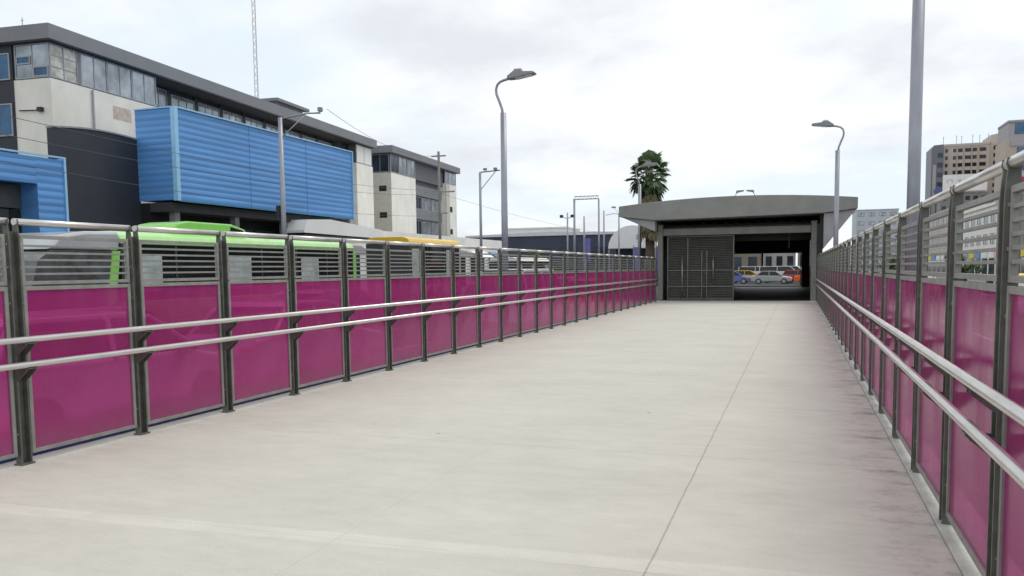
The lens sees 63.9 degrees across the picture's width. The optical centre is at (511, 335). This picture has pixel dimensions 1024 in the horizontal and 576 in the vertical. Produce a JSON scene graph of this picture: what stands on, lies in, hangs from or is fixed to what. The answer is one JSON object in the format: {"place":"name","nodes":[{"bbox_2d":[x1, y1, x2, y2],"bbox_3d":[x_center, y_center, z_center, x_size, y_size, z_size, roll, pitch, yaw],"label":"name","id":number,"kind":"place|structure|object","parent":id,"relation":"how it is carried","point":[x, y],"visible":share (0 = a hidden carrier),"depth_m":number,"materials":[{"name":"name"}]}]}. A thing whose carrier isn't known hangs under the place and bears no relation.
{"place":"outdoors","nodes":[
{"label":"outdoors","id":0,"kind":"place"},
{"bbox_2d":[0,22,376,227],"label":"office building","id":1,"kind":"structure","parent":0,"point":[51,74],"depth_m":43.68,"materials":[{"name":"white concrete"}]},
{"bbox_2d":[0,53,10,80],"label":"window","id":2,"kind":"structure","parent":1,"relation":"in","point":[5,74],"depth_m":40.88,"materials":[{"name":"blue glass"}]},
{"bbox_2d":[0,103,13,136],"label":"window","id":3,"kind":"structure","parent":1,"relation":"in","point":[6,123],"depth_m":41.11,"materials":[{"name":"blue glass"}]},
{"bbox_2d":[16,55,30,64],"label":"window","id":4,"kind":"structure","parent":1,"relation":"in","point":[20,60],"depth_m":40.65,"materials":[{"name":"blue glass"}]},
{"bbox_2d":[13,42,49,79],"bbox_3d":[-23.720,-13.571,40.577,2.080,1.660,0.110,1,5,15],"label":"window","id":5,"kind":"structure","parent":1,"relation":"in","point":[38,52],"depth_m":40.54,"materials":[{"name":"grey glass"}]},
{"bbox_2d":[33,65,48,76],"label":"window","id":6,"kind":"structure","parent":1,"relation":"in","point":[38,71],"depth_m":40.44,"materials":[{"name":"blue glass"}]},
{"bbox_2d":[49,42,78,84],"bbox_3d":[-22.517,-13.632,41.151,0.110,1.660,1.780,1,5,15],"label":"window","id":7,"kind":"structure","parent":1,"relation":"in","point":[63,61],"depth_m":41.11,"materials":[{"name":"grey glass"}]},
{"bbox_2d":[80,53,107,92],"bbox_3d":[-21.998,-13.798,43.128,0.110,1.660,1.880,1,5,15],"label":"window","id":8,"kind":"structure","parent":1,"relation":"in","point":[94,76],"depth_m":43.13,"materials":[{"name":"grey glass"}]},
{"bbox_2d":[107,62,132,99],"bbox_3d":[-21.516,-13.952,44.959,0.110,1.660,1.880,1,5,15],"label":"window","id":9,"kind":"structure","parent":1,"relation":"in","point":[119,77],"depth_m":44.94,"materials":[{"name":"grey glass"}]},
{"bbox_2d":[132,70,156,106],"bbox_3d":[-21.022,-14.110,46.839,0.110,1.660,1.980,1,5,15],"label":"window","id":10,"kind":"structure","parent":1,"relation":"in","point":[143,85],"depth_m":46.82,"materials":[{"name":"grey glass"}]},
{"bbox_2d":[156,87,167,106],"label":"window","id":11,"kind":"structure","parent":1,"relation":"in","point":[161,94],"depth_m":50.19,"materials":[{"name":"grey glass"}]},
{"bbox_2d":[170,94,194,110],"bbox_3d":[-20.948,-14.622,52.155,0.110,0.980,2.350,1,5,15],"label":"window","id":12,"kind":"structure","parent":1,"relation":"in","point":[178,101],"depth_m":52.11,"materials":[{"name":"grey glass"}]},
{"bbox_2d":[198,103,219,116],"bbox_3d":[-20.259,-14.842,54.777,0.110,0.980,2.350,1,5,15],"label":"window","id":13,"kind":"structure","parent":1,"relation":"in","point":[203,108],"depth_m":54.73,"materials":[{"name":"grey glass"}]},
{"bbox_2d":[222,110,242,122],"bbox_3d":[-19.566,-15.063,57.395,0.110,0.980,2.350,1,5,15],"label":"window","id":14,"kind":"structure","parent":1,"relation":"in","point":[227,115],"depth_m":57.37,"materials":[{"name":"grey glass"}]},
{"bbox_2d":[245,117,262,127],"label":"window","id":15,"kind":"structure","parent":1,"relation":"in","point":[248,121],"depth_m":59.92,"materials":[{"name":"grey glass"}]},
{"bbox_2d":[266,124,277,131],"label":"window","id":16,"kind":"structure","parent":1,"relation":"in","point":[269,127],"depth_m":62.24,"materials":[{"name":"grey glass"}]},
{"bbox_2d":[262,97,309,112],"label":"roof hut","id":17,"kind":"object","parent":1,"relation":"on","point":[287,104],"visible":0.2,"depth_m":72.65,"materials":[{"name":"metal"}]},
{"bbox_2d":[284,129,299,137],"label":"window","id":18,"kind":"structure","parent":1,"relation":"in","point":[291,133],"depth_m":65.29,"materials":[{"name":"grey glass"}]},
{"bbox_2d":[302,135,315,141],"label":"window","id":19,"kind":"structure","parent":1,"relation":"in","point":[303,136],"depth_m":67.77,"materials":[{"name":"grey glass"}]},
{"bbox_2d":[318,140,330,145],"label":"window","id":20,"kind":"structure","parent":1,"relation":"in","point":[319,141],"depth_m":70.38,"materials":[{"name":"grey glass"}]},
{"bbox_2d":[340,142,347,149],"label":"window","id":21,"kind":"structure","parent":1,"relation":"in","point":[343,145],"depth_m":72.75,"materials":[{"name":"black glass"}]},
{"bbox_2d":[355,144,371,166],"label":"window","id":22,"kind":"structure","parent":1,"relation":"in","point":[363,155],"depth_m":75.12,"materials":[{"name":"glass"}]},
{"bbox_2d":[372,145,459,236],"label":"office building","id":23,"kind":"structure","parent":0,"point":[414,207],"depth_m":85.23,"materials":[{"name":"white concrete"}]},
{"bbox_2d":[372,154,389,172],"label":"window","id":24,"kind":"structure","parent":23,"relation":"in","point":[380,162],"depth_m":80.61,"materials":[{"name":"black glass"}]},
{"bbox_2d":[390,153,398,173],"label":"window","id":25,"kind":"structure","parent":23,"relation":"in","point":[394,159],"depth_m":81.26,"materials":[{"name":"grey glass"}]},
{"bbox_2d":[399,156,406,175],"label":"window","id":26,"kind":"structure","parent":23,"relation":"in","point":[402,161],"depth_m":83.19,"materials":[{"name":"grey glass"}]},
{"bbox_2d":[407,159,414,177],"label":"window","id":27,"kind":"structure","parent":23,"relation":"in","point":[410,163],"depth_m":85.16,"materials":[{"name":"grey glass"}]},
{"bbox_2d":[416,197,420,208],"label":"window","id":28,"kind":"structure","parent":23,"relation":"in","point":[418,199],"depth_m":88.75,"materials":[{"name":"grey glass"}]},
{"bbox_2d":[416,220,421,233],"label":"window","id":29,"kind":"structure","parent":23,"relation":"in","point":[418,222],"depth_m":89.10,"materials":[{"name":"grey glass"}]},
{"bbox_2d":[421,198,430,210],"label":"window","id":30,"kind":"structure","parent":23,"relation":"in","point":[425,203],"depth_m":90.72,"materials":[{"name":"grey glass"}]},
{"bbox_2d":[422,221,431,234],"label":"window","id":31,"kind":"structure","parent":23,"relation":"in","point":[426,226],"depth_m":91.07,"materials":[{"name":"grey glass"}]},
{"bbox_2d":[431,200,437,211],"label":"window","id":32,"kind":"structure","parent":23,"relation":"in","point":[434,204],"depth_m":93.25,"materials":[{"name":"grey glass"}]},
{"bbox_2d":[431,222,438,235],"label":"window","id":33,"kind":"structure","parent":23,"relation":"in","point":[435,231],"depth_m":93.67,"materials":[{"name":"grey glass"}]},
{"bbox_2d":[444,171,455,185],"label":"window","id":34,"kind":"structure","parent":23,"relation":"in","point":[449,178],"depth_m":96.45,"materials":[{"name":"grey glass"}]},
{"bbox_2d":[0,0,1023,265],"label":"sky","id":35,"kind":"structure","parent":0,"point":[730,93],"materials":[{"name":"white"}]},
{"bbox_2d":[508,227,579,233],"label":"building","id":36,"kind":"structure","parent":0,"point":[535,229],"depth_m":174.83,"materials":[{"name":"white concrete"}]},
{"bbox_2d":[657,281,799,289],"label":"cross road","id":37,"kind":"structure","parent":0,"point":[750,283],"depth_m":90.30,"materials":[{"name":"asphalt"}]},
{"bbox_2d":[560,213,573,271],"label":"floodlight pole","id":38,"kind":"object","parent":37,"relation":"on","point":[561,216],"visible":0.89,"depth_m":82.53,"materials":[{"name":"metal"}]},
{"bbox_2d":[583,216,584,271],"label":"bare pole","id":39,"kind":"object","parent":37,"relation":"on","point":[583,237],"visible":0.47,"depth_m":84.07,"materials":[{"name":"metal"}]},
{"bbox_2d":[573,195,599,269],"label":"sign gantry","id":40,"kind":"object","parent":37,"relation":"on","point":[574,234],"visible":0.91,"depth_m":83.33,"materials":[{"name":"metal"}]},
{"bbox_2d":[584,236,589,271],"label":"street banner","id":41,"kind":"object","parent":37,"relation":"on","point":[586,245],"visible":0.5,"depth_m":82.60,"materials":[{"name":"fabric"}]},
{"bbox_2d":[603,211,604,269],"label":"bare pole","id":42,"kind":"object","parent":37,"relation":"on","point":[603,235],"visible":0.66,"depth_m":85.95,"materials":[{"name":"metal"}]},
{"bbox_2d":[607,206,619,270],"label":"traffic pole","id":43,"kind":"object","parent":37,"relation":"on","point":[618,236],"visible":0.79,"depth_m":84.45,"materials":[{"name":"metal"}]},
{"bbox_2d":[608,225,657,282],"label":"white marquee","id":44,"kind":"object","parent":37,"relation":"on","point":[628,237],"visible":0.34,"depth_m":92.62,"materials":[{"name":"fabric"}]},
{"bbox_2d":[633,245,637,268],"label":"street banner","id":45,"kind":"object","parent":37,"relation":"on","point":[635,251],"visible":0.33,"depth_m":84.07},
{"bbox_2d":[734,271,750,283],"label":"car","id":46,"kind":"object","parent":37,"relation":"on","point":[741,278],"visible":0.45,"depth_m":93.56,"materials":[{"name":"blue paint"}]},
{"bbox_2d":[734,270,756,282],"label":"car","id":47,"kind":"object","parent":37,"relation":"on","point":[748,273],"visible":0.16,"depth_m":98.19,"materials":[{"name":"yellow paint"}]},
{"bbox_2d":[738,266,761,273],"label":"car","id":48,"kind":"object","parent":37,"relation":"on","point":[754,269],"visible":0.04,"depth_m":102.76,"materials":[{"name":"white paint"}]},
{"bbox_2d":[751,271,791,283],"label":"car","id":49,"kind":"object","parent":37,"relation":"on","point":[766,276],"visible":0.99,"depth_m":91.02,"materials":[{"name":"silver metal"}]},
{"bbox_2d":[759,266,794,282],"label":"car","id":50,"kind":"object","parent":37,"relation":"on","point":[780,269],"visible":0.23,"depth_m":97.53,"materials":[{"name":"white paint"}]},
{"bbox_2d":[782,270,799,283],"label":"car","id":51,"kind":"object","parent":37,"relation":"on","point":[791,273],"visible":0.16,"depth_m":93.10,"materials":[{"name":"red paint"}]},
{"bbox_2d":[794,275,799,282],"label":"car","id":52,"kind":"object","parent":37,"relation":"on","point":[796,278],"visible":0.21,"depth_m":86.48,"materials":[{"name":"orange paint"}]},
{"bbox_2d":[944,255,985,280],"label":"street tree","id":53,"kind":"object","parent":37,"relation":"on","point":[965,269],"visible":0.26,"depth_m":73.73,"materials":[{"name":"green plant"}]},
{"bbox_2d":[619,195,857,300],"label":"station building","id":54,"kind":"structure","parent":0,"point":[703,241],"depth_m":36.63,"materials":[{"name":"paint"}]},
{"bbox_2d":[763,253,795,265],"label":"building","id":55,"kind":"structure","parent":0,"point":[779,259],"depth_m":121.20,"materials":[{"name":"white concrete"}]},
{"bbox_2d":[766,256,771,265],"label":"window","id":56,"kind":"structure","parent":55,"relation":"in","point":[768,258],"depth_m":121.72,"materials":[{"name":"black glass"}]},
{"bbox_2d":[776,256,782,265],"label":"window","id":57,"kind":"structure","parent":55,"relation":"in","point":[779,258],"depth_m":121.24,"materials":[{"name":"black glass"}]},
{"bbox_2d":[787,256,792,265],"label":"window","id":58,"kind":"structure","parent":55,"relation":"in","point":[789,258],"depth_m":120.77,"materials":[{"name":"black glass"}]},
{"bbox_2d":[852,208,898,270],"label":"building","id":59,"kind":"structure","parent":0,"point":[863,220],"depth_m":273.77,"materials":[{"name":"white concrete"}]},
{"bbox_2d":[861,271,984,282],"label":"pavement","id":60,"kind":"structure","parent":0,"point":[971,280],"depth_m":92.09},
{"bbox_2d":[925,144,943,214],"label":"dark tower","id":61,"kind":"structure","parent":0,"point":[934,169],"depth_m":307.32,"materials":[{"name":"stone"}]},
{"bbox_2d":[928,204,985,271],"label":"street building","id":62,"kind":"structure","parent":0,"point":[940,258],"depth_m":135.64,"materials":[{"name":"beige concrete"}]},
{"bbox_2d":[936,192,987,212],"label":"building","id":63,"kind":"structure","parent":0,"point":[944,204],"depth_m":292.23,"materials":[{"name":"beige concrete"}]},
{"bbox_2d":[942,174,986,192],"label":"billboard","id":64,"kind":"object","parent":63,"relation":"on","point":[949,181],"visible":0.55,"depth_m":292.18},
{"bbox_2d":[943,133,997,203],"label":"tower block","id":65,"kind":"structure","parent":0,"point":[968,158],"depth_m":306.49,"materials":[{"name":"beige concrete"}]},
{"bbox_2d":[962,201,997,274],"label":"street building","id":66,"kind":"structure","parent":0,"point":[989,268],"depth_m":103.63,"materials":[{"name":"white concrete"}]},
{"bbox_2d":[990,232,994,243],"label":"window","id":67,"kind":"structure","parent":66,"relation":"in","point":[991,241],"depth_m":98.28,"materials":[{"name":"grey glass"}]},
{"bbox_2d":[994,119,1023,201],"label":"glass tower","id":68,"kind":"structure","parent":0,"point":[1010,138],"depth_m":250.44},
{"bbox_2d":[1015,123,1023,133],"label":"window","id":69,"kind":"structure","parent":68,"relation":"in","point":[1019,127],"depth_m":249.39,"materials":[{"name":"blue glass"}]},
{"bbox_2d":[1017,147,1023,169],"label":"window","id":70,"kind":"structure","parent":68,"relation":"in","point":[1019,149],"depth_m":249.57,"materials":[{"name":"blue glass"}]},
{"bbox_2d":[996,191,1023,273],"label":"street building","id":71,"kind":"structure","parent":0,"point":[1021,268],"depth_m":85.52,"materials":[{"name":"white concrete"}]},
{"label":"pavement","id":72,"kind":"structure","parent":0,"visible":0},
{"bbox_2d":[0,148,69,233],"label":"cladded wing","id":73,"kind":"structure","parent":72,"relation":"on","point":[33,192],"depth_m":33.30,"materials":[{"name":"metal"}]},
{"bbox_2d":[46,125,141,231],"bbox_3d":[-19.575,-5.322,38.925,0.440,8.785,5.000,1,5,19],"label":"charcoal hall","id":74,"kind":"structure","parent":72,"relation":"on","point":[97,200],"depth_m":38.63,"materials":[{"name":"metal"}]},
{"bbox_2d":[133,106,354,241],"bbox_3d":[-16.437,-6.866,49.263,6.080,10.120,17.090,1,5,19],"label":"cladded box","id":75,"kind":"object","parent":72,"relation":"on","point":[181,130],"visible":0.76,"depth_m":44.34,"materials":[{"name":"blue metal"}]},
{"bbox_2d":[254,230,273,238],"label":"window","id":76,"kind":"structure","parent":75,"relation":"in","point":[255,231],"depth_m":49.73,"materials":[{"name":"glass"}]},
{"bbox_2d":[287,219,383,240],"bbox_3d":[-11.565,-4.988,54.546,1.600,5.150,10.200,1,5,19],"label":"canopy","id":77,"kind":"object","parent":72,"relation":"on","point":[323,228],"visible":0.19,"depth_m":52.11,"materials":[{"name":"metal"}]},
{"bbox_2d":[346,231,508,277],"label":"shop row","id":78,"kind":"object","parent":72,"relation":"on","point":[476,242],"visible":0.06,"depth_m":81.52,"materials":[{"name":"white glass"}]},
{"bbox_2d":[424,151,454,238],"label":"utility pole","id":79,"kind":"object","parent":72,"relation":"on","point":[438,156],"visible":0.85,"depth_m":73.82,"materials":[{"name":"wood"}]},
{"bbox_2d":[0,114,430,190],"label":"overhead cable","id":80,"kind":"object","parent":79,"relation":"attached to","point":[181,154],"visible":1,"depth_m":34.26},
{"bbox_2d":[2,134,437,194],"bbox_3d":[-14.245,-8.331,35.283,0.021,2.373,79.162,0,5,12],"label":"overhead cable","id":81,"kind":"object","parent":79,"relation":"attached to","point":[187,169],"visible":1,"depth_m":34.63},
{"bbox_2d":[1,161,440,215],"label":"overhead cable","id":82,"kind":"object","parent":79,"relation":"attached to","point":[173,190],"visible":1,"depth_m":33.81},
{"bbox_2d":[327,109,435,155],"bbox_3d":[-7.533,-13.287,55.576,0.021,2.928,36.526,0,5,3],"label":"overhead cable","id":83,"kind":"object","parent":79,"relation":"attached to","point":[368,136],"visible":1,"depth_m":44.67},
{"bbox_2d":[528,248,559,270],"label":"street tree","id":84,"kind":"object","parent":72,"relation":"on","point":[538,254],"visible":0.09,"depth_m":101.28,"materials":[{"name":"green plant"}]},
{"label":"ground","id":85,"kind":"structure","parent":0,"visible":0},
{"bbox_2d":[251,0,258,97],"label":"antenna mast","id":86,"kind":"object","parent":85,"relation":"on","point":[255,34],"visible":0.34,"depth_m":86.34,"materials":[{"name":"metal"}]},
{"bbox_2d":[0,301,961,575],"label":"deck","id":87,"kind":"structure","parent":85,"relation":"on","point":[700,439],"depth_m":6.04,"materials":[{"name":"concrete"}]},
{"bbox_2d":[0,301,652,463],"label":"deck edge","id":88,"kind":"object","parent":87,"relation":"attached to","point":[94,439],"visible":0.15,"depth_m":9.04,"materials":[{"name":"grey concrete"}]},
{"bbox_2d":[0,218,658,465],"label":"railing","id":89,"kind":"object","parent":87,"relation":"on","point":[78,363],"visible":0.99,"depth_m":8.75,"materials":[{"name":"metal"}]},
{"bbox_2d":[465,231,615,271],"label":"warehouse","id":90,"kind":"structure","parent":85,"relation":"on","point":[550,241],"depth_m":132.02,"materials":[{"name":"metal"}]},
{"bbox_2d":[508,248,520,256],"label":"window","id":91,"kind":"structure","parent":90,"relation":"in","point":[509,252],"depth_m":134.63,"materials":[{"name":"grey glass"}]},
{"bbox_2d":[531,248,548,258],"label":"window","id":92,"kind":"structure","parent":90,"relation":"in","point":[545,249],"depth_m":133.00,"materials":[{"name":"grey glass"}]},
{"bbox_2d":[559,247,577,266],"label":"window","id":93,"kind":"structure","parent":90,"relation":"in","point":[562,249],"depth_m":131.61,"materials":[{"name":"grey glass"}]},
{"bbox_2d":[588,246,607,266],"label":"window","id":94,"kind":"structure","parent":90,"relation":"in","point":[594,250],"depth_m":130.11,"materials":[{"name":"grey glass"}]},
{"bbox_2d":[734,254,763,270],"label":"building","id":95,"kind":"structure","parent":85,"relation":"on","point":[740,260],"depth_m":119.00,"materials":[{"name":"beige concrete"}]},
{"bbox_2d":[734,257,741,270],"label":"window","id":96,"kind":"structure","parent":95,"relation":"in","point":[737,260],"depth_m":119.39,"materials":[{"name":"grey glass"}]},
{"bbox_2d":[748,257,756,265],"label":"window","id":97,"kind":"structure","parent":95,"relation":"in","point":[752,261],"depth_m":118.67,"materials":[{"name":"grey glass"}]},
{"bbox_2d":[798,252,801,266],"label":"building","id":98,"kind":"structure","parent":85,"relation":"on","point":[799,255],"depth_m":118.43,"materials":[{"name":"white concrete"}]},
{"bbox_2d":[815,300,981,575],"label":"deck kerb","id":99,"kind":"structure","parent":85,"relation":"on","point":[965,564],"depth_m":5.35,"materials":[{"name":"concrete"}]},
{"bbox_2d":[813,150,1023,575],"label":"railing","id":100,"kind":"object","parent":99,"relation":"on","point":[939,364],"visible":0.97,"depth_m":4.50,"materials":[{"name":"metal"}]},
{"label":"road","id":101,"kind":"structure","parent":0,"visible":0},
{"bbox_2d":[0,221,356,286],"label":"bus","id":102,"kind":"object","parent":101,"relation":"on","point":[173,236],"visible":0.3,"depth_m":23.91,"materials":[{"name":"paint"}]},
{"bbox_2d":[276,107,322,239],"bbox_3d":[-9.618,-5.651,37.426,2.207,9.450,0.387,-2,5,-15],"label":"camera pole","id":103,"kind":"object","parent":101,"relation":"on","point":[281,211],"visible":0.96,"depth_m":37.00,"materials":[{"name":"metal"}]},
{"bbox_2d":[366,237,460,276],"bbox_3d":[-5.369,-3.560,46.203,2.564,3.744,6.900,1,5,19],"label":"bus","id":104,"kind":"object","parent":101,"relation":"on","point":[413,240],"visible":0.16,"depth_m":43.20,"materials":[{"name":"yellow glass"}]},
{"bbox_2d":[479,167,499,271],"bbox_3d":[-1.612,-7.557,60.222,1.671,9.380,0.237,1,5,19],"label":"signal pole","id":105,"kind":"object","parent":101,"relation":"on","point":[480,205],"visible":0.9,"depth_m":60.23,"materials":[{"name":"metal"}]},
{"bbox_2d":[495,68,536,273],"bbox_3d":[0.122,-3.626,23.007,1.191,7.510,0.400,1,5,19],"label":"street lamp","id":106,"kind":"object","parent":101,"relation":"on","point":[517,74],"visible":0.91,"depth_m":22.96,"materials":[{"name":"metal"}]},
{"bbox_2d":[480,269,553,273],"bbox_3d":[0.413,-1.305,28.419,1.980,1.988,4.612,1,5,19],"label":"car","id":107,"kind":"object","parent":101,"relation":"on","point":[509,270],"visible":0.06,"depth_m":26.55,"materials":[{"name":"white paint"}]},
{"bbox_2d":[489,257,548,269],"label":"bus","id":108,"kind":"object","parent":101,"relation":"on","point":[531,259],"visible":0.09,"depth_m":70.89,"materials":[{"name":"white metal"}]},
{"bbox_2d":[635,161,657,268],"bbox_3d":[7.040,-5.324,42.975,1.191,7.510,0.400,1,5,19],"label":"street lamp","id":109,"kind":"object","parent":101,"relation":"on","point":[647,163],"visible":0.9,"depth_m":42.87,"materials":[{"name":"metal"}]},
{"bbox_2d":[624,149,670,269],"bbox_3d":[9.851,-8.169,59.640,3.626,10.440,3.478,1,5,19],"label":"palm tree","id":110,"kind":"object","parent":101,"relation":"on","point":[652,190],"visible":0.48,"depth_m":58.83,"materials":[{"name":"plant"}]},
{"bbox_2d":[655,244,657,292],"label":"street banner","id":111,"kind":"object","parent":101,"relation":"on","point":[656,251],"visible":0.42,"depth_m":65.52,"materials":[{"name":"fabric"}]},
{"label":"road","id":112,"kind":"structure","parent":0,"visible":0},
{"bbox_2d":[811,120,844,246],"bbox_3d":[12.048,-4.449,31.440,1.191,7.510,0.400,1,5,19],"label":"street lamp","id":113,"kind":"object","parent":112,"relation":"on","point":[825,123],"visible":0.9,"depth_m":31.16,"materials":[{"name":"metal"}]},
{"bbox_2d":[878,254,896,274],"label":"street tree","id":114,"kind":"object","parent":112,"relation":"on","point":[891,267],"visible":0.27,"depth_m":135.92,"materials":[{"name":"green plant"}]},
{"bbox_2d":[906,0,924,276],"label":"street lamp","id":115,"kind":"object","parent":112,"relation":"on","point":[915,112],"visible":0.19,"depth_m":11.51,"materials":[{"name":"metal"}]},
{"bbox_2d":[984,281,1023,285],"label":"car","id":116,"kind":"object","parent":112,"relation":"on","point":[1019,284],"visible":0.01,"depth_m":26.51,"materials":[{"name":"white paint"}]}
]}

